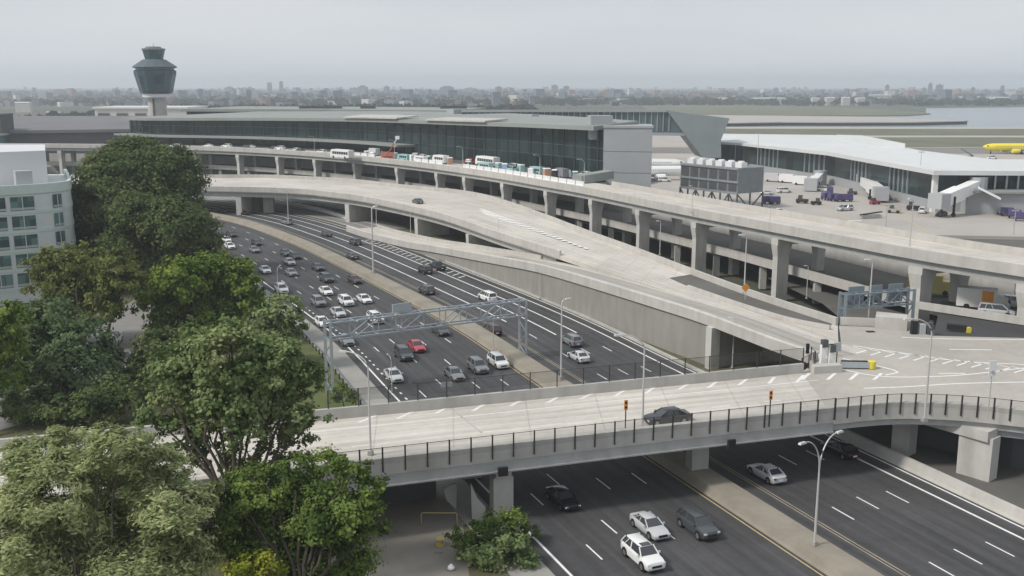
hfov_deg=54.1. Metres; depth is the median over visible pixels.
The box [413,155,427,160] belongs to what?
shuttle bus
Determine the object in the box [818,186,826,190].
minivan
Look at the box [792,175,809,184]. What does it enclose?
box truck
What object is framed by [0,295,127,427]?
shade tree
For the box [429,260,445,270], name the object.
pickup truck
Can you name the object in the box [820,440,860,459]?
sedan
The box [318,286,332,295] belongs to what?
sedan
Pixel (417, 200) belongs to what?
sedan
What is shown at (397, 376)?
sedan
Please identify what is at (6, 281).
window
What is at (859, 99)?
shore building
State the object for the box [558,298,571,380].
slim street lamp
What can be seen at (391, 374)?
street lamp
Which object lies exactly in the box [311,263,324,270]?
sedan
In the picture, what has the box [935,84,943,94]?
tower block
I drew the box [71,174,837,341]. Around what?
flyover ramp
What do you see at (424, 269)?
suv
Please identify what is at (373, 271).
slim street lamp
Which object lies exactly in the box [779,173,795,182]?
box truck
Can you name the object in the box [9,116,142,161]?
hangar
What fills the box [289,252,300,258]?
sedan
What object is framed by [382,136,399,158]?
boom lift
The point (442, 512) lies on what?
tube barrier
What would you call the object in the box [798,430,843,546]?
twin street lamp
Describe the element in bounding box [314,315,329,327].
sedan
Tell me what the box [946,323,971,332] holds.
crash cushion
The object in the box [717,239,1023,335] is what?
service road
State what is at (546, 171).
site cabin
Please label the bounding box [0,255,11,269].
window
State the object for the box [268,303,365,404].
guardrail
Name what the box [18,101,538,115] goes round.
shore woods
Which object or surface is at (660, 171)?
airliner
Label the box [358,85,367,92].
tower block
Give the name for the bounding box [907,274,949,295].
box truck
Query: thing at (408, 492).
back wall
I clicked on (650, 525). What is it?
sedan
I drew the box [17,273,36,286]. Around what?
window
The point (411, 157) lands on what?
site cabin
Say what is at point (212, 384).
shade tree
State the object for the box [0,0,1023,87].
sky
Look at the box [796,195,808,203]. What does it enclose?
tow tractor
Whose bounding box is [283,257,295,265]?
sedan
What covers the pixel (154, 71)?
control tower
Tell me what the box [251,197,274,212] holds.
abutment
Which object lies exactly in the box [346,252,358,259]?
sedan
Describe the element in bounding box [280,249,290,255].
sedan
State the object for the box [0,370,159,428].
shade tree
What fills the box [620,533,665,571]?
suv
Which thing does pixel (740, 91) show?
tower block
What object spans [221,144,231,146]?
suv
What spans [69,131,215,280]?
shade tree
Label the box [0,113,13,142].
dark slab block
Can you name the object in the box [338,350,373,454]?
street lamp
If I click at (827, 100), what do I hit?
shore building
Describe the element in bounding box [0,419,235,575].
willow
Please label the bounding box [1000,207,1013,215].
baggage cart
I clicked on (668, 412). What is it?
sedan
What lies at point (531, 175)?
water barrier
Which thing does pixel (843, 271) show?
terminal road
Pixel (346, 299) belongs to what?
suv
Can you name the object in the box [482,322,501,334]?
suv
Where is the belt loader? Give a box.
[859,211,882,217]
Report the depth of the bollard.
121.27 m
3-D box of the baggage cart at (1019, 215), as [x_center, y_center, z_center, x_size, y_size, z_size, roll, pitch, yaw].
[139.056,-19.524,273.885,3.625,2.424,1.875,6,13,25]
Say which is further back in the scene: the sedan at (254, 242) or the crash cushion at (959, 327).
the sedan at (254, 242)
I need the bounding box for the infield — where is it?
[724,129,1023,146]
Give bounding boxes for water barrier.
[491,168,498,171]
[513,171,520,175]
[520,172,527,176]
[528,173,534,177]
[535,174,542,178]
[543,175,550,180]
[550,176,558,181]
[559,178,566,182]
[567,179,575,184]
[575,180,584,185]
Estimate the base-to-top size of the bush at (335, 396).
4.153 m
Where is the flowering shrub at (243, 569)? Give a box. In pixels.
[214,548,288,575]
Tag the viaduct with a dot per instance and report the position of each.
(926, 258)
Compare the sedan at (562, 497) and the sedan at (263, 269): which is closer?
the sedan at (562, 497)
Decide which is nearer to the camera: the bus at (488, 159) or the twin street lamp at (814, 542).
the twin street lamp at (814, 542)
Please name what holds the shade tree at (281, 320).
on the grass verge at (320, 398)
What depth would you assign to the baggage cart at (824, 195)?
323.10 m
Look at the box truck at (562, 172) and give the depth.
281.54 m
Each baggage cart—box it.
[763,196,773,203]
[768,196,780,204]
[821,192,832,199]
[826,186,832,191]
[827,193,838,200]
[834,194,845,201]
[841,194,853,201]
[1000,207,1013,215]
[1007,209,1021,217]
[1013,212,1023,220]
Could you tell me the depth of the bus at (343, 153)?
356.58 m
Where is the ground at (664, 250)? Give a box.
[0,88,1023,341]
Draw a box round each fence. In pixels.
[239,398,836,482]
[327,348,803,408]
[801,347,815,367]
[834,393,1023,420]
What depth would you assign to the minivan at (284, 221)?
288.20 m
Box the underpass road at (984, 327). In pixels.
[934,300,1023,337]
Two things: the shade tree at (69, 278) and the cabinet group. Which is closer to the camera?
the cabinet group
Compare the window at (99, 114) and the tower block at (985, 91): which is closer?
the window at (99, 114)
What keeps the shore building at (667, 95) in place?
on the ground at (664, 250)
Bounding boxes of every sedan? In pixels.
[216,208,227,212]
[222,236,231,241]
[224,242,235,248]
[226,231,236,236]
[248,245,259,252]
[251,239,261,245]
[259,265,271,273]
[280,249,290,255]
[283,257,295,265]
[284,268,297,276]
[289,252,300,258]
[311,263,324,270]
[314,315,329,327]
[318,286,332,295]
[320,230,331,236]
[330,306,346,317]
[337,333,354,345]
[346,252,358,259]
[347,275,361,283]
[356,293,371,303]
[383,367,403,382]
[407,339,425,352]
[412,198,423,203]
[431,324,449,336]
[444,365,464,381]
[545,485,580,510]
[567,350,590,363]
[629,511,670,540]
[644,406,690,424]
[747,463,787,484]
[760,190,774,194]
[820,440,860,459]
[935,211,947,216]
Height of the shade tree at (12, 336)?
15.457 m
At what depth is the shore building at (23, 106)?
1470.76 m
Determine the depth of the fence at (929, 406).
101.97 m
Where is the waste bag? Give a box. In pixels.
[447,564,454,570]
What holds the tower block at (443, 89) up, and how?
on the ground at (664, 250)
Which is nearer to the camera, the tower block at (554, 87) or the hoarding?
the hoarding
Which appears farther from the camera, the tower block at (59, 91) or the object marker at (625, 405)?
the tower block at (59, 91)
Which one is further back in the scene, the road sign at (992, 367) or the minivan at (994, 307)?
the minivan at (994, 307)
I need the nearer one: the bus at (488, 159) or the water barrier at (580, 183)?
the water barrier at (580, 183)
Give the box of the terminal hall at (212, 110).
[181,106,485,114]
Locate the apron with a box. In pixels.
[47,127,1023,239]
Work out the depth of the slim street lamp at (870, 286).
141.37 m
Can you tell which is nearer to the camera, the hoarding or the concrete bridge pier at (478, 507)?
the concrete bridge pier at (478, 507)
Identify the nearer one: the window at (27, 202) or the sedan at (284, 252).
the window at (27, 202)
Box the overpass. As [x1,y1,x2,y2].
[0,363,833,533]
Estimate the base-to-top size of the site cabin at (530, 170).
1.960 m
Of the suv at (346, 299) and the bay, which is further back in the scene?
the bay
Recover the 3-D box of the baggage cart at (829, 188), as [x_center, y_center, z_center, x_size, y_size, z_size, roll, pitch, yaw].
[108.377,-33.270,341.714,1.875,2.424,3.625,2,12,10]
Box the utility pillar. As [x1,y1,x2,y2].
[809,339,842,373]
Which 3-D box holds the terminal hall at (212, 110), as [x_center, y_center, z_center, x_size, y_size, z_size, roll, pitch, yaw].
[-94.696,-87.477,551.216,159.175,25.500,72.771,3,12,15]
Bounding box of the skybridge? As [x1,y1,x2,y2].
[461,109,729,157]
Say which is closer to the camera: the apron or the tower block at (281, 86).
the apron
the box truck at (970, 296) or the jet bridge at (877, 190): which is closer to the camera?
the box truck at (970, 296)
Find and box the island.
[641,105,929,115]
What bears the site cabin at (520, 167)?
on the viaduct
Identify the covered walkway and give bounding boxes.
[572,170,613,183]
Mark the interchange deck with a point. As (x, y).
(982, 445)
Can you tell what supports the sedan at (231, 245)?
on the highway inbound
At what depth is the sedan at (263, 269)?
214.13 m
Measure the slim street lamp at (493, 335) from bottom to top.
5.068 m
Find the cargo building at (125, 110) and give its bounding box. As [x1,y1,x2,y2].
[92,106,207,115]
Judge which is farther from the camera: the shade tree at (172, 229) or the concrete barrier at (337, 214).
the concrete barrier at (337, 214)
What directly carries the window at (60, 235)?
in the hotel
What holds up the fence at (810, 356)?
on the interchange deck
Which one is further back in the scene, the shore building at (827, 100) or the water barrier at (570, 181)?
the shore building at (827, 100)
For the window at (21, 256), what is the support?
in the hotel
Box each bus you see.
[330,149,353,158]
[397,154,410,159]
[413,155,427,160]
[432,155,448,163]
[475,155,499,165]
[478,162,493,167]
[529,166,544,174]
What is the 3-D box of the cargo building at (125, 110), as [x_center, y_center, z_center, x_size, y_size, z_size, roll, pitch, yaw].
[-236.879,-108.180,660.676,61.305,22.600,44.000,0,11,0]
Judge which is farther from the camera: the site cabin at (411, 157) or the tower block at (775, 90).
the tower block at (775, 90)
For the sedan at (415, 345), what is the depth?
151.39 m
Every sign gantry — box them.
[323,297,526,394]
[837,283,916,341]
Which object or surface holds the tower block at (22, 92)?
on the ground at (664, 250)
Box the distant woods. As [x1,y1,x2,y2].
[0,89,1023,105]
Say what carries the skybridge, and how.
attached to the terminal at (549, 141)
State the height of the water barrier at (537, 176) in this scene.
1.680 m
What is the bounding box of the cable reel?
[436,536,444,546]
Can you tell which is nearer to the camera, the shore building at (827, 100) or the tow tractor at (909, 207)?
the tow tractor at (909, 207)
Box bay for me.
[726,107,1023,126]
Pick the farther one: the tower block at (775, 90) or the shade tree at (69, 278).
the tower block at (775, 90)
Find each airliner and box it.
[651,166,680,178]
[652,159,685,165]
[983,143,1023,153]
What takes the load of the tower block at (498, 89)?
on the ground at (664, 250)
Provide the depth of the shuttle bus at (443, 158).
332.53 m
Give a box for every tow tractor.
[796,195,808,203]
[810,198,821,204]
[847,188,856,194]
[869,197,879,204]
[887,204,900,212]
[906,201,919,210]
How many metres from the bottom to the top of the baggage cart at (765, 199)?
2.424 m
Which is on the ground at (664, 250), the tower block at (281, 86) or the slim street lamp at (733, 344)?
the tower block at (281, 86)
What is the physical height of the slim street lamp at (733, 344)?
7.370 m
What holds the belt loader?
on the apron
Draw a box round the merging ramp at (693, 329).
[346,224,868,369]
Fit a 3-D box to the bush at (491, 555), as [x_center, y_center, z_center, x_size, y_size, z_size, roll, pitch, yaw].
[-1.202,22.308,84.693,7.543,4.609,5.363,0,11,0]
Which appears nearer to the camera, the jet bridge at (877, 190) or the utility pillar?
the utility pillar
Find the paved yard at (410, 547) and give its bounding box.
[307,490,468,575]
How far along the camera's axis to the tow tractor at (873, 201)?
311.78 m
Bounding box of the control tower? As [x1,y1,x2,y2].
[132,44,176,115]
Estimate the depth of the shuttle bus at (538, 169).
292.05 m
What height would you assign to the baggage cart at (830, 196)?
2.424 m
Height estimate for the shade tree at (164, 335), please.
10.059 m
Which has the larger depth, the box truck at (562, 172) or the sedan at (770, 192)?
the sedan at (770, 192)
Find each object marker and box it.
[624,400,627,427]
[768,390,772,426]
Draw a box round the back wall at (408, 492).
[26,481,435,541]
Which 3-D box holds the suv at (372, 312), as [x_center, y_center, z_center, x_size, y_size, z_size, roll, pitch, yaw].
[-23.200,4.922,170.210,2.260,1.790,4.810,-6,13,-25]
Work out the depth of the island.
1532.62 m
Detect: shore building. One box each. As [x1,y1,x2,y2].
[15,102,32,111]
[658,94,680,97]
[696,93,723,97]
[751,98,785,103]
[811,98,819,105]
[824,97,834,105]
[841,97,849,105]
[855,98,864,105]
[868,95,891,98]
[986,97,1023,98]
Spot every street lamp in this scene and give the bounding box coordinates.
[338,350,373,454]
[371,205,377,273]
[387,354,392,391]
[492,317,495,350]
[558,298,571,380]
[614,334,644,425]
[658,220,660,254]
[727,317,734,367]
[739,234,746,293]
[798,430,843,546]
[864,259,872,317]
[903,318,932,421]
[908,198,913,245]
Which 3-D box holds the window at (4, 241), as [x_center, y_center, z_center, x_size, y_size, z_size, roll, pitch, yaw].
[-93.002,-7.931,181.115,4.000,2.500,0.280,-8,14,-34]
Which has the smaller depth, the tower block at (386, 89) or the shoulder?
the shoulder
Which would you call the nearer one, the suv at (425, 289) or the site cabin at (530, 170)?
the suv at (425, 289)
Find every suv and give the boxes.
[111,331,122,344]
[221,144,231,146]
[274,146,285,149]
[274,282,288,293]
[310,294,325,306]
[319,272,333,282]
[338,293,353,306]
[349,237,361,245]
[366,310,384,323]
[394,344,413,361]
[417,264,432,274]
[418,284,435,294]
[467,355,488,374]
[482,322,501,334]
[487,351,509,368]
[562,332,582,347]
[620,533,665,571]
[676,505,719,540]
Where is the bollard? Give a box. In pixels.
[806,343,809,353]
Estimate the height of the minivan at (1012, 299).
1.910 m
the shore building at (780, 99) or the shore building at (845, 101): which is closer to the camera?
the shore building at (845, 101)
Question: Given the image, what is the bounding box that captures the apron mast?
[1012,210,1019,234]
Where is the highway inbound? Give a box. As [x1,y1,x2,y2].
[78,200,826,575]
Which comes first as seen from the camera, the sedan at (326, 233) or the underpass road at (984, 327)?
the underpass road at (984, 327)
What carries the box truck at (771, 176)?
on the apron
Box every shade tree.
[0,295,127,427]
[0,298,36,391]
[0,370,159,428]
[18,240,124,345]
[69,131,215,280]
[83,245,151,329]
[86,191,229,290]
[119,325,217,416]
[125,249,269,352]
[129,313,336,575]
[201,443,395,575]
[244,291,309,342]
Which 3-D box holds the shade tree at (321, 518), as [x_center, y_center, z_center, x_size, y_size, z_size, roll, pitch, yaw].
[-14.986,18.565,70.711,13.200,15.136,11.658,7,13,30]
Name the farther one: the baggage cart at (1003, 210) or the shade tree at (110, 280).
the baggage cart at (1003, 210)
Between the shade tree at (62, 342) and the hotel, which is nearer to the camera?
the shade tree at (62, 342)
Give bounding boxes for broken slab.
[444,483,456,508]
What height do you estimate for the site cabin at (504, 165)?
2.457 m
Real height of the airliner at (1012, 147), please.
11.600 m
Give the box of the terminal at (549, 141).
[114,109,638,184]
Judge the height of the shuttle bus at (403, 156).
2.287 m
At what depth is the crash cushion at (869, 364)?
118.26 m
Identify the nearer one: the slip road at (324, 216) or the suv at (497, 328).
the suv at (497, 328)
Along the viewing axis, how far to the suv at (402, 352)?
146.54 m
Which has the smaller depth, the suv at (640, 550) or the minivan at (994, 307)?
the suv at (640, 550)
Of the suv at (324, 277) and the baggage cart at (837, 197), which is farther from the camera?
the baggage cart at (837, 197)
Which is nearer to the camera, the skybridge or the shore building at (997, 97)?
the skybridge
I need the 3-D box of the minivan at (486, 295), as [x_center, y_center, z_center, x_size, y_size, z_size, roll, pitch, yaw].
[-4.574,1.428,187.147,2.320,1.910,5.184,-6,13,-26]
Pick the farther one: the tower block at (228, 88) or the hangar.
the tower block at (228, 88)
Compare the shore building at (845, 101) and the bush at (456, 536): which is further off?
the shore building at (845, 101)
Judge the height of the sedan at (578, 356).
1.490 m
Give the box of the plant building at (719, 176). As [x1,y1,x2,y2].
[679,157,763,206]
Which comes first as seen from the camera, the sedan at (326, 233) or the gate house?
the sedan at (326, 233)
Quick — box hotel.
[0,144,75,305]
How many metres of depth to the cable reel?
87.54 m
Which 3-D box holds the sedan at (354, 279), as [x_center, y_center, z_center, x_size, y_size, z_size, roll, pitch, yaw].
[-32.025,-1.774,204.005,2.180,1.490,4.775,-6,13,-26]
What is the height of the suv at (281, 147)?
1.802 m
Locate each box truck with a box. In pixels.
[367,148,379,155]
[556,168,568,177]
[764,172,780,181]
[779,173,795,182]
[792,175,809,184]
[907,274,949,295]
[956,285,1010,307]
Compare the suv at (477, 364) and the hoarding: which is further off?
the hoarding
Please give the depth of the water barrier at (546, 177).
270.91 m
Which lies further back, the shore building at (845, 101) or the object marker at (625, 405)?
the shore building at (845, 101)
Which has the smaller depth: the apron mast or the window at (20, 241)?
the window at (20, 241)
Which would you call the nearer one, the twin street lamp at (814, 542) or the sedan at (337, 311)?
the twin street lamp at (814, 542)
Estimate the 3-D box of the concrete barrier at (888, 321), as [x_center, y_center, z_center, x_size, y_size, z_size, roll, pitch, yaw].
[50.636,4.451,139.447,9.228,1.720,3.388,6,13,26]
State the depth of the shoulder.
129.22 m
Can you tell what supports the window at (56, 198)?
in the hotel
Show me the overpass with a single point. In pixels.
(398, 424)
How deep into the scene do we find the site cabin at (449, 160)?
331.09 m
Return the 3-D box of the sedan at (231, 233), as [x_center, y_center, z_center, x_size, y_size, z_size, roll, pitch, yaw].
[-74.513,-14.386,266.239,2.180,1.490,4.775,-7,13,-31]
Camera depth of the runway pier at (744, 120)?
1022.94 m
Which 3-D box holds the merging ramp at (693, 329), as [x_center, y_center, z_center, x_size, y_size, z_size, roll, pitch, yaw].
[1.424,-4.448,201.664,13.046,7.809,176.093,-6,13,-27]
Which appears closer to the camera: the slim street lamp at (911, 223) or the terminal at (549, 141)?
the slim street lamp at (911, 223)
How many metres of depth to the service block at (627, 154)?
283.84 m
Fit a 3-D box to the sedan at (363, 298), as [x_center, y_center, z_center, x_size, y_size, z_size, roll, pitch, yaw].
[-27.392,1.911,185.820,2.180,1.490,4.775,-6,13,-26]
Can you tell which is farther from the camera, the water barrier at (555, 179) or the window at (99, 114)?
the window at (99, 114)
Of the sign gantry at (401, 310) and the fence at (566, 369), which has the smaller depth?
the fence at (566, 369)
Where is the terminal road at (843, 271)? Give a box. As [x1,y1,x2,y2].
[47,153,1015,315]
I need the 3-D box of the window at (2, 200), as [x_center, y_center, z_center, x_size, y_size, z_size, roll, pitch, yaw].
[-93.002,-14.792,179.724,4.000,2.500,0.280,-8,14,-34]
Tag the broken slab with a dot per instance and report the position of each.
(450, 491)
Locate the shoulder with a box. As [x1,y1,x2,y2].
[204,247,554,575]
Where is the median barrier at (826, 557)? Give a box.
[210,212,883,575]
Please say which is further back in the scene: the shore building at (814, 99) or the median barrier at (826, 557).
the shore building at (814, 99)
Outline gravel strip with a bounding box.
[846,425,1023,508]
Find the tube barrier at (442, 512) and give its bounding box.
[420,512,457,524]
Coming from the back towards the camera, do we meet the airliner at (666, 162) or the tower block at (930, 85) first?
the tower block at (930, 85)
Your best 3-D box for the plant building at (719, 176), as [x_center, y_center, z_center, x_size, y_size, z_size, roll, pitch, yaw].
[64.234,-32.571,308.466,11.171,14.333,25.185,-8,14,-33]
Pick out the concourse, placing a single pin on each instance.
(900, 171)
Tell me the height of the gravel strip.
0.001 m
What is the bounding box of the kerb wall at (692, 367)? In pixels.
[445,260,704,372]
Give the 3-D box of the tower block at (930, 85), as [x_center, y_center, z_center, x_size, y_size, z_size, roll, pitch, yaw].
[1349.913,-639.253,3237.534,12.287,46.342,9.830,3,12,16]
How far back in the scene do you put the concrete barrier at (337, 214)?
322.89 m
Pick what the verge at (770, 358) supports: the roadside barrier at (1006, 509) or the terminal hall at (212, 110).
the roadside barrier at (1006, 509)
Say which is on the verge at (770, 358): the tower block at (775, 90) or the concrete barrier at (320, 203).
the concrete barrier at (320, 203)
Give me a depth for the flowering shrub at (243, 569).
62.52 m
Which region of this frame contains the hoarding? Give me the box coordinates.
[381,151,393,158]
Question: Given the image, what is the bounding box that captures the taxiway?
[652,147,1023,153]
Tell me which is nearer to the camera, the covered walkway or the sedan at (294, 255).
the sedan at (294, 255)
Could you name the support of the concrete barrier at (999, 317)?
on the underpass road at (984, 327)
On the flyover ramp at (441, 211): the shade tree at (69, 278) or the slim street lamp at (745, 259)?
the slim street lamp at (745, 259)
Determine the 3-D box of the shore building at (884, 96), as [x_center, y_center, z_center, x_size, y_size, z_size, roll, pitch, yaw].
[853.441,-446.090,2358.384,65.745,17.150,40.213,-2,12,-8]
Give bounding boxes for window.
[0,198,5,211]
[0,217,7,230]
[0,236,9,250]
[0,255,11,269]
[0,274,13,288]
[10,196,34,210]
[12,215,36,229]
[14,234,38,248]
[15,253,39,267]
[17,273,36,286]
[52,193,62,207]
[54,212,63,226]
[55,230,65,244]
[98,113,145,115]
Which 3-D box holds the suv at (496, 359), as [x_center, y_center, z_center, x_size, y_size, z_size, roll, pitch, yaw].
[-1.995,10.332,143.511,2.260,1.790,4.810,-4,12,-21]
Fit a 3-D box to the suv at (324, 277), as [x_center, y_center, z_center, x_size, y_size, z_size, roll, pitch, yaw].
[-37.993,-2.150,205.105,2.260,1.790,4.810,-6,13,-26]
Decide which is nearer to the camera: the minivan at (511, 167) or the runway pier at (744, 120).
the minivan at (511, 167)
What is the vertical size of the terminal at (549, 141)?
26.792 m
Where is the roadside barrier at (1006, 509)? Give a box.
[830,429,1023,524]
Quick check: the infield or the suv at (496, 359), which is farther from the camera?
the infield
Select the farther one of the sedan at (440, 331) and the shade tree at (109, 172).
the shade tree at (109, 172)
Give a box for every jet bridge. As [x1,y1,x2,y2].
[804,170,826,190]
[855,174,889,200]
[927,176,987,216]
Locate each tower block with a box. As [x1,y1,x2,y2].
[11,91,28,94]
[53,89,66,93]
[225,86,233,92]
[267,82,271,91]
[279,81,283,93]
[350,87,357,93]
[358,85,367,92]
[384,86,389,93]
[440,86,453,92]
[495,86,501,92]
[551,84,557,90]
[738,89,743,94]
[773,87,778,94]
[928,83,932,94]
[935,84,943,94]
[981,89,989,93]
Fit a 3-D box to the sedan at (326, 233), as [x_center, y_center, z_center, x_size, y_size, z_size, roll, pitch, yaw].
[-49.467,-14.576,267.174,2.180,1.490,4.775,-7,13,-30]
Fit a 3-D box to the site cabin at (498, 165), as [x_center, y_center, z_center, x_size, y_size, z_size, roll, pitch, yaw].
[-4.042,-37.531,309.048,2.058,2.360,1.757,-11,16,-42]
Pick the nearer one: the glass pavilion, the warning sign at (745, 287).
the warning sign at (745, 287)
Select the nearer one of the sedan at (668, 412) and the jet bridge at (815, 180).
the sedan at (668, 412)
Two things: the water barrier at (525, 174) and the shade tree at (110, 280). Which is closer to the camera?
the shade tree at (110, 280)
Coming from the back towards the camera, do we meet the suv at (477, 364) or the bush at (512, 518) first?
the suv at (477, 364)
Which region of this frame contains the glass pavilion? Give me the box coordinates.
[0,134,9,142]
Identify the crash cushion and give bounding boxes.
[840,360,875,368]
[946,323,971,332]
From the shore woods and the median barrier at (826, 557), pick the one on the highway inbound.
the median barrier at (826, 557)
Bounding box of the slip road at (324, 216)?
[192,196,407,228]
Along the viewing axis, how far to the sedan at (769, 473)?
101.52 m
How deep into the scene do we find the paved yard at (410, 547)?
88.53 m
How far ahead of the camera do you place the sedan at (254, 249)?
240.44 m
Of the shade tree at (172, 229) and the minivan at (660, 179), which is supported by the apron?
the minivan at (660, 179)
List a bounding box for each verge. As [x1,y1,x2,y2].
[0,200,1015,575]
[250,339,361,411]
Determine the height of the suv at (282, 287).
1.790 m
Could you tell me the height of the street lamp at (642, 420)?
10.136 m
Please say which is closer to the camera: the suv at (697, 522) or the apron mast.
the suv at (697, 522)
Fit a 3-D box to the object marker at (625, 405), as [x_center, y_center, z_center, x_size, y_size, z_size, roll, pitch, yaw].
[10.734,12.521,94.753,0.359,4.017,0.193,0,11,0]
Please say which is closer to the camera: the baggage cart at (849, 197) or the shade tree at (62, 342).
the shade tree at (62, 342)
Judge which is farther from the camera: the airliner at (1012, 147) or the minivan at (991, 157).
the airliner at (1012, 147)
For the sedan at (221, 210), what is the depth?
315.63 m
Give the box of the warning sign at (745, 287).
[742,283,749,299]
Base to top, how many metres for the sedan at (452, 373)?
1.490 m
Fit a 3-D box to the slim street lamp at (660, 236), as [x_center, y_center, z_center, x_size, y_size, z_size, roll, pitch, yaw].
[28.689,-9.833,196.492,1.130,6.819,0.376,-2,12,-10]
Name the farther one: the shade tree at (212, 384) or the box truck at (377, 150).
the box truck at (377, 150)
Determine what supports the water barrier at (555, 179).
on the viaduct
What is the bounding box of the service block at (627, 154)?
[587,115,653,186]
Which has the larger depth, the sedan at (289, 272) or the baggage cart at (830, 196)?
the baggage cart at (830, 196)
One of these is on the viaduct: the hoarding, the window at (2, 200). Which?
the hoarding
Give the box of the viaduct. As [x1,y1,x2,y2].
[0,143,1023,323]
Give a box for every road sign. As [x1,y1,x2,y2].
[441,382,451,386]
[987,361,996,415]
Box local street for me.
[0,258,247,429]
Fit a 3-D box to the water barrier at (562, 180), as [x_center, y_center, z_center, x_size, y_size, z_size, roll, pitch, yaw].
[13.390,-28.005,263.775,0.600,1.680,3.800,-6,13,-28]
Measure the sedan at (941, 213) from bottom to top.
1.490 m
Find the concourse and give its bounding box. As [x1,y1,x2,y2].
[708,134,1023,211]
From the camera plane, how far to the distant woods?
2062.70 m
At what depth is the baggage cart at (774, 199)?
311.53 m
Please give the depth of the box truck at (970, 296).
154.09 m
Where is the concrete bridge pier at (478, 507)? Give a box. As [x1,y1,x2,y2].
[471,484,485,519]
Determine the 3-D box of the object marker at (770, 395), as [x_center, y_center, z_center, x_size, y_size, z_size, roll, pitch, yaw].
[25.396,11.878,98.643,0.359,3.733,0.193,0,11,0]
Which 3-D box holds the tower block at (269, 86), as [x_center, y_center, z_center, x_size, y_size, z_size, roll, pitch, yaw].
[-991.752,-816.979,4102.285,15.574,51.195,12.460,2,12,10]
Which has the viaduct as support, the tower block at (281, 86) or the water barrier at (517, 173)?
the water barrier at (517, 173)
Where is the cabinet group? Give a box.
[910,320,933,334]
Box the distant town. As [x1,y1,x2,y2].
[0,86,1023,106]
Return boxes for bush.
[329,383,360,406]
[442,525,478,550]
[453,525,541,573]
[463,505,542,546]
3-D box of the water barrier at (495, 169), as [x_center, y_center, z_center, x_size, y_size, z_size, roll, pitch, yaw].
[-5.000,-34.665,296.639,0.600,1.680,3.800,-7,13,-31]
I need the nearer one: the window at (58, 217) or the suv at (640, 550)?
the suv at (640, 550)
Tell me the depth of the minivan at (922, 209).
289.27 m
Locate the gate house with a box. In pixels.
[960,186,1023,214]
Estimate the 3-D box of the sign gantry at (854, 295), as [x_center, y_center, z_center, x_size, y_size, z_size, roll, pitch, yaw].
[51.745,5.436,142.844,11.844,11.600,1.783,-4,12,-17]
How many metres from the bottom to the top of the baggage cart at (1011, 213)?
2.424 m
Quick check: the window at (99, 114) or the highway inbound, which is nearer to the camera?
the highway inbound
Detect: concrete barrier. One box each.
[276,200,344,218]
[289,198,344,209]
[840,312,910,330]
[910,301,1023,324]
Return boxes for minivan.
[281,217,292,224]
[478,290,497,301]
[507,165,516,170]
[657,177,670,181]
[776,187,791,192]
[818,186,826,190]
[836,204,853,210]
[918,206,927,213]
[977,302,1015,314]
[986,155,997,158]
[1004,294,1016,306]
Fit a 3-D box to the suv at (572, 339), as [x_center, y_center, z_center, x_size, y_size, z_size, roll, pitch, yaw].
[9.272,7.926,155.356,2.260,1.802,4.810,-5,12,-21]
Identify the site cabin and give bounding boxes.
[409,154,415,160]
[447,157,452,163]
[495,162,502,168]
[502,163,507,169]
[517,164,524,171]
[528,168,533,173]
[543,168,550,175]
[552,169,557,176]
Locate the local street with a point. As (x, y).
(129, 325)
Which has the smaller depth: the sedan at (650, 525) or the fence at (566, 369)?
the sedan at (650, 525)
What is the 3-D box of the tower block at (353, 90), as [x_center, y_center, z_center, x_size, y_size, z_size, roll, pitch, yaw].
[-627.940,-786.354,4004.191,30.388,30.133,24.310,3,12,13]
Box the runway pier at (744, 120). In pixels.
[709,115,967,125]
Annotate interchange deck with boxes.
[801,326,1023,481]
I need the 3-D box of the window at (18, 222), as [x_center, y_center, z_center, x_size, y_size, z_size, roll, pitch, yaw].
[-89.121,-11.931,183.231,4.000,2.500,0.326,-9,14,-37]
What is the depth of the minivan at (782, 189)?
345.12 m

